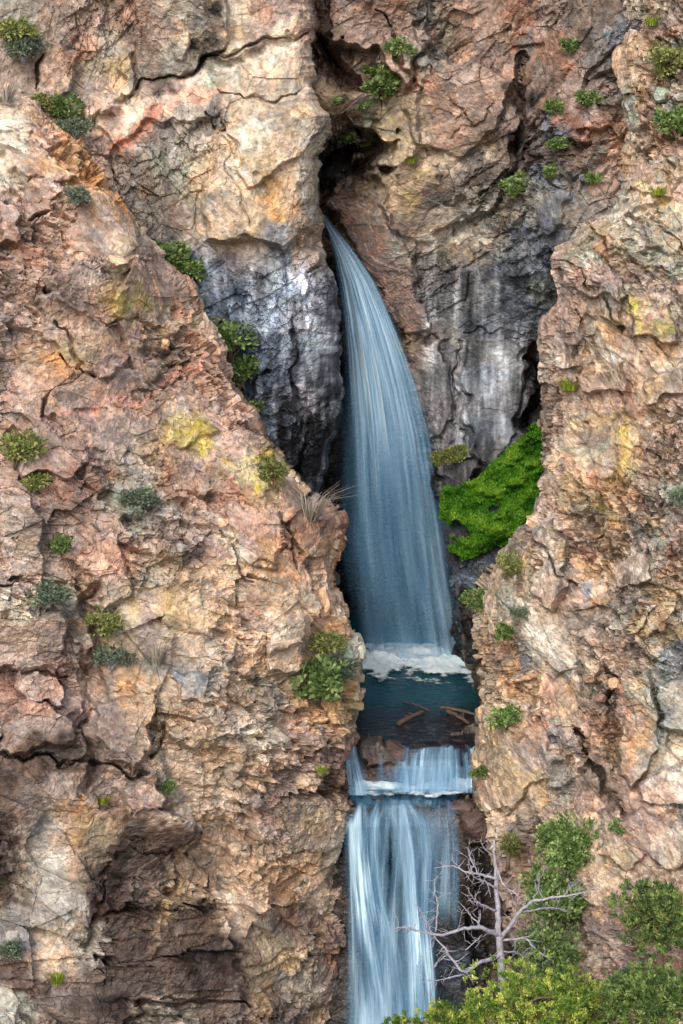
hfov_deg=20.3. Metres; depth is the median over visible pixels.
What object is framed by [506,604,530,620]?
shrub
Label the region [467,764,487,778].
shrub
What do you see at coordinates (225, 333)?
shrub
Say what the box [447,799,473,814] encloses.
boulder
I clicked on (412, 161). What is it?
grass tuft
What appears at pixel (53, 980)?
grass tuft
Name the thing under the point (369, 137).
shrub
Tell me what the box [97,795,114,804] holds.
grass tuft
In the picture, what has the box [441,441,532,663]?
mossy ledge
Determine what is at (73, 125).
shrub
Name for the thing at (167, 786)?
shrub
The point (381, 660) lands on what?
waterfall
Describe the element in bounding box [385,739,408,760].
boulder
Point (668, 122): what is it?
shrub
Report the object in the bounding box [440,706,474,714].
driftwood log
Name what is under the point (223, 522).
boulder
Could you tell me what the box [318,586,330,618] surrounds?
boulder
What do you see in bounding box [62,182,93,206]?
shrub
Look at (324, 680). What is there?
shrub
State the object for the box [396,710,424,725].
driftwood log
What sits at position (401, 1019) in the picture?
pinyon tree
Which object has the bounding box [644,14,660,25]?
grass tuft
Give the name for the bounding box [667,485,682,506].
shrub
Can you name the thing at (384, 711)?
pool water
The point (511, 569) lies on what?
shrub
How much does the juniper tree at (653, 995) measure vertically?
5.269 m
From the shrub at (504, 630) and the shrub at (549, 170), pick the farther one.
the shrub at (549, 170)
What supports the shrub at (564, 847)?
on the cliff at (595, 541)
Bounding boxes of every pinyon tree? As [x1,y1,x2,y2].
[382,1008,430,1023]
[413,996,491,1023]
[452,949,612,1023]
[537,963,633,1023]
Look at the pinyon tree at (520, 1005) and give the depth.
85.67 m
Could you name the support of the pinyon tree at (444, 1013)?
on the ground
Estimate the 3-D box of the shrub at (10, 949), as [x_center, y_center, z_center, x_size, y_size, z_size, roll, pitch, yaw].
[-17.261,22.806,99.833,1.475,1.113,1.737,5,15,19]
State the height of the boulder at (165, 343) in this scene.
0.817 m
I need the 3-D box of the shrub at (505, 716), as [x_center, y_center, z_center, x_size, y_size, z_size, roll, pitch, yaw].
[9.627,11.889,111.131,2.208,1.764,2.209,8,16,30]
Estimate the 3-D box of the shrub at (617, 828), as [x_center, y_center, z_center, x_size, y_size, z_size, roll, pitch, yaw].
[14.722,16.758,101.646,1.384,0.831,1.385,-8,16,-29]
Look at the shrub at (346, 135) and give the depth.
130.34 m
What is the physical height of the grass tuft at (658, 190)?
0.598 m
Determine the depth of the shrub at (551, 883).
103.01 m
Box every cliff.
[0,0,344,498]
[0,90,366,1023]
[461,0,682,1023]
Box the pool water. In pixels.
[348,607,483,772]
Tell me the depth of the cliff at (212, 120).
119.60 m
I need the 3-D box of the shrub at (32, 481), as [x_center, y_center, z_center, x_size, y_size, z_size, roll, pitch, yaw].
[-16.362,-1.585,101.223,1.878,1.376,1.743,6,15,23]
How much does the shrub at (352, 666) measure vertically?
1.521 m
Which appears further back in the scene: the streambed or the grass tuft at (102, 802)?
the streambed
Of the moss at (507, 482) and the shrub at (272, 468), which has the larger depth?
the moss at (507, 482)
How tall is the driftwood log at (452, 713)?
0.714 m
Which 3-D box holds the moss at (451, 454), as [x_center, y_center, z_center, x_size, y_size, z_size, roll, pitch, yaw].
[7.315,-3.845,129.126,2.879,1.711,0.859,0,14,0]
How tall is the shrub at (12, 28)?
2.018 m
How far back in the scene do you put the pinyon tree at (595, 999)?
86.60 m
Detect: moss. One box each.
[429,443,468,467]
[438,422,543,560]
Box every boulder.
[5,930,20,944]
[109,255,127,268]
[161,338,169,348]
[177,543,186,552]
[217,517,228,527]
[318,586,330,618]
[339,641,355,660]
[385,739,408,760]
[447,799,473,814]
[460,809,487,842]
[593,693,606,702]
[608,677,619,689]
[653,87,668,102]
[672,93,682,100]
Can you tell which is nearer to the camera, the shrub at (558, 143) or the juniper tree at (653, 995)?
the juniper tree at (653, 995)
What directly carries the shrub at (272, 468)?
on the cliff at (204, 892)
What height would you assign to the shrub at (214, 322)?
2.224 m
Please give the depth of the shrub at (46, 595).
99.80 m
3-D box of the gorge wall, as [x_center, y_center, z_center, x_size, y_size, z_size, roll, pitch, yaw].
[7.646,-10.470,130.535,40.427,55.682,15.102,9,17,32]
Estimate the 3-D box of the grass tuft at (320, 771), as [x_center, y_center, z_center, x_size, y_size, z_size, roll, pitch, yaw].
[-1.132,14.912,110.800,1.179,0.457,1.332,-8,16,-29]
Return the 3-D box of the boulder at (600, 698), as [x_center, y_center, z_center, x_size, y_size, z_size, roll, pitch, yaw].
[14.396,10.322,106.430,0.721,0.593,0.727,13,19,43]
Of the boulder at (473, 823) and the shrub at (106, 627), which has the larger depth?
the boulder at (473, 823)
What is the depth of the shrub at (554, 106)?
119.37 m
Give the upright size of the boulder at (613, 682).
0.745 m
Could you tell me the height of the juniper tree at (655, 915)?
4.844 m
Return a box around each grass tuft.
[43,969,65,985]
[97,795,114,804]
[314,763,329,774]
[406,157,417,163]
[549,376,578,390]
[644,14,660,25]
[648,186,672,194]
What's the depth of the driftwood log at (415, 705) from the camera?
126.23 m
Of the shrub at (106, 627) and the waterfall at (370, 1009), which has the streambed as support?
the waterfall at (370, 1009)
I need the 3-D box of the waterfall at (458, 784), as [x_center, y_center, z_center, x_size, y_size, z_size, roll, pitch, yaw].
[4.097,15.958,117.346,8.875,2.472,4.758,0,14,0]
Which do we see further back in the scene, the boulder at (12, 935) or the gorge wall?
the gorge wall
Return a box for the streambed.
[326,723,517,1023]
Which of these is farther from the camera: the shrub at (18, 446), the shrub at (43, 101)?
the shrub at (43, 101)
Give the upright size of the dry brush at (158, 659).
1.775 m
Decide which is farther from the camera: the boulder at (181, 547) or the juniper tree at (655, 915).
the boulder at (181, 547)
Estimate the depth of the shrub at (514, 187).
123.18 m
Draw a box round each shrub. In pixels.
[0,15,43,44]
[0,34,49,64]
[0,427,49,470]
[0,938,24,960]
[18,471,51,492]
[19,575,75,607]
[30,91,55,113]
[46,91,85,119]
[46,533,74,556]
[52,115,97,139]
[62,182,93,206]
[82,605,125,636]
[89,643,137,670]
[114,485,162,509]
[155,239,192,267]
[160,778,176,795]
[175,255,211,281]
[207,316,228,331]
[218,319,258,362]
[230,354,261,390]
[248,396,265,413]
[255,454,289,488]
[287,653,348,706]
[307,630,351,656]
[330,97,342,104]
[330,655,359,678]
[336,129,359,144]
[353,99,373,111]
[357,131,377,147]
[360,63,385,78]
[360,66,402,104]
[378,36,416,64]
[458,586,485,613]
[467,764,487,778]
[484,703,523,730]
[494,550,523,577]
[494,620,515,641]
[496,831,521,869]
[497,171,530,197]
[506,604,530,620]
[513,918,582,989]
[515,861,588,931]
[531,809,600,882]
[542,162,557,181]
[543,96,563,116]
[545,136,572,151]
[559,37,580,54]
[574,89,602,107]
[580,171,606,185]
[607,817,624,835]
[645,41,682,79]
[651,104,682,140]
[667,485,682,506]
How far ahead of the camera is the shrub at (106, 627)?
101.90 m
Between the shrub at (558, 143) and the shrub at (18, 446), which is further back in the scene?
the shrub at (558, 143)
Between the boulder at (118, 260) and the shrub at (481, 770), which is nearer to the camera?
the boulder at (118, 260)
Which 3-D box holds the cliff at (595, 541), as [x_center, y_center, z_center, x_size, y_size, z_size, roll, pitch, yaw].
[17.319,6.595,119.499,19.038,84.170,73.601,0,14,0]
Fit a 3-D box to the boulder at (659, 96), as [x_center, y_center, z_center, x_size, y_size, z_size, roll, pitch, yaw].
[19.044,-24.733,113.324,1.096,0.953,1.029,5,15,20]
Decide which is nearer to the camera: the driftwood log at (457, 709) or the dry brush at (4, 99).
the dry brush at (4, 99)
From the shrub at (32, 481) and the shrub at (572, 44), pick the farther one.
the shrub at (572, 44)
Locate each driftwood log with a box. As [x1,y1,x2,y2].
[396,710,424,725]
[402,701,429,710]
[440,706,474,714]
[445,709,469,723]
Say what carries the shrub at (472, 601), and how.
on the cliff at (595, 541)
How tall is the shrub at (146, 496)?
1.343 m
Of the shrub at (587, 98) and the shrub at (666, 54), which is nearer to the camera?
the shrub at (666, 54)
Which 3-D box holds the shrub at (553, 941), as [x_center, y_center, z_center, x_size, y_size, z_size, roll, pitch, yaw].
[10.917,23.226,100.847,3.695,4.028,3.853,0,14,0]
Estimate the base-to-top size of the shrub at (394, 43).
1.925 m
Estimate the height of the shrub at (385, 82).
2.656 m
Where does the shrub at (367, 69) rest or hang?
on the gorge wall
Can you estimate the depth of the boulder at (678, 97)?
111.41 m
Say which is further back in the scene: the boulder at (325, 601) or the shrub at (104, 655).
the boulder at (325, 601)
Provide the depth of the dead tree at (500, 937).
92.75 m
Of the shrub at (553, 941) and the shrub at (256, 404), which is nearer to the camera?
the shrub at (553, 941)
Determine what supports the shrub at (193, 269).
on the cliff at (212, 120)
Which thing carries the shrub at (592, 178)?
on the gorge wall
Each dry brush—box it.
[0,78,30,101]
[115,627,190,665]
[276,481,368,521]
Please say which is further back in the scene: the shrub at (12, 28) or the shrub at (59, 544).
the shrub at (12, 28)
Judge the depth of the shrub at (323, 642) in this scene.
110.25 m
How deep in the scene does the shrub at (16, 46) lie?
117.07 m
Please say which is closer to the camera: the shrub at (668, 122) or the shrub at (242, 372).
the shrub at (668, 122)
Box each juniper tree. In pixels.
[593,950,682,1023]
[606,876,682,973]
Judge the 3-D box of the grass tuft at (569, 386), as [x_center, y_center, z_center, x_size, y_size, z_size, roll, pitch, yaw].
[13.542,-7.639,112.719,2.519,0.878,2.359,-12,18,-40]
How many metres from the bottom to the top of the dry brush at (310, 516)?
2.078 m
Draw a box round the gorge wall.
[312,0,642,662]
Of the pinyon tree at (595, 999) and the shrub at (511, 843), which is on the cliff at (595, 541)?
the shrub at (511, 843)
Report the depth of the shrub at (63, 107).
118.45 m
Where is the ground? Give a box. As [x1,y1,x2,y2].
[422,1009,665,1023]
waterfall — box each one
[324,215,474,682]
[346,746,473,796]
[349,789,455,1023]
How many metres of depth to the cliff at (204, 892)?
104.70 m
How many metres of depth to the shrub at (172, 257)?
120.61 m
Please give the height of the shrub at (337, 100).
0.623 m
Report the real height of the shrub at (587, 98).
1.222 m
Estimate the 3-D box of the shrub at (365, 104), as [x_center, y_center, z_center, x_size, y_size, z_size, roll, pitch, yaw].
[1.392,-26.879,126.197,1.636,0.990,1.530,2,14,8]
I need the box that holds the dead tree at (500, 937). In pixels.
[388,837,597,993]

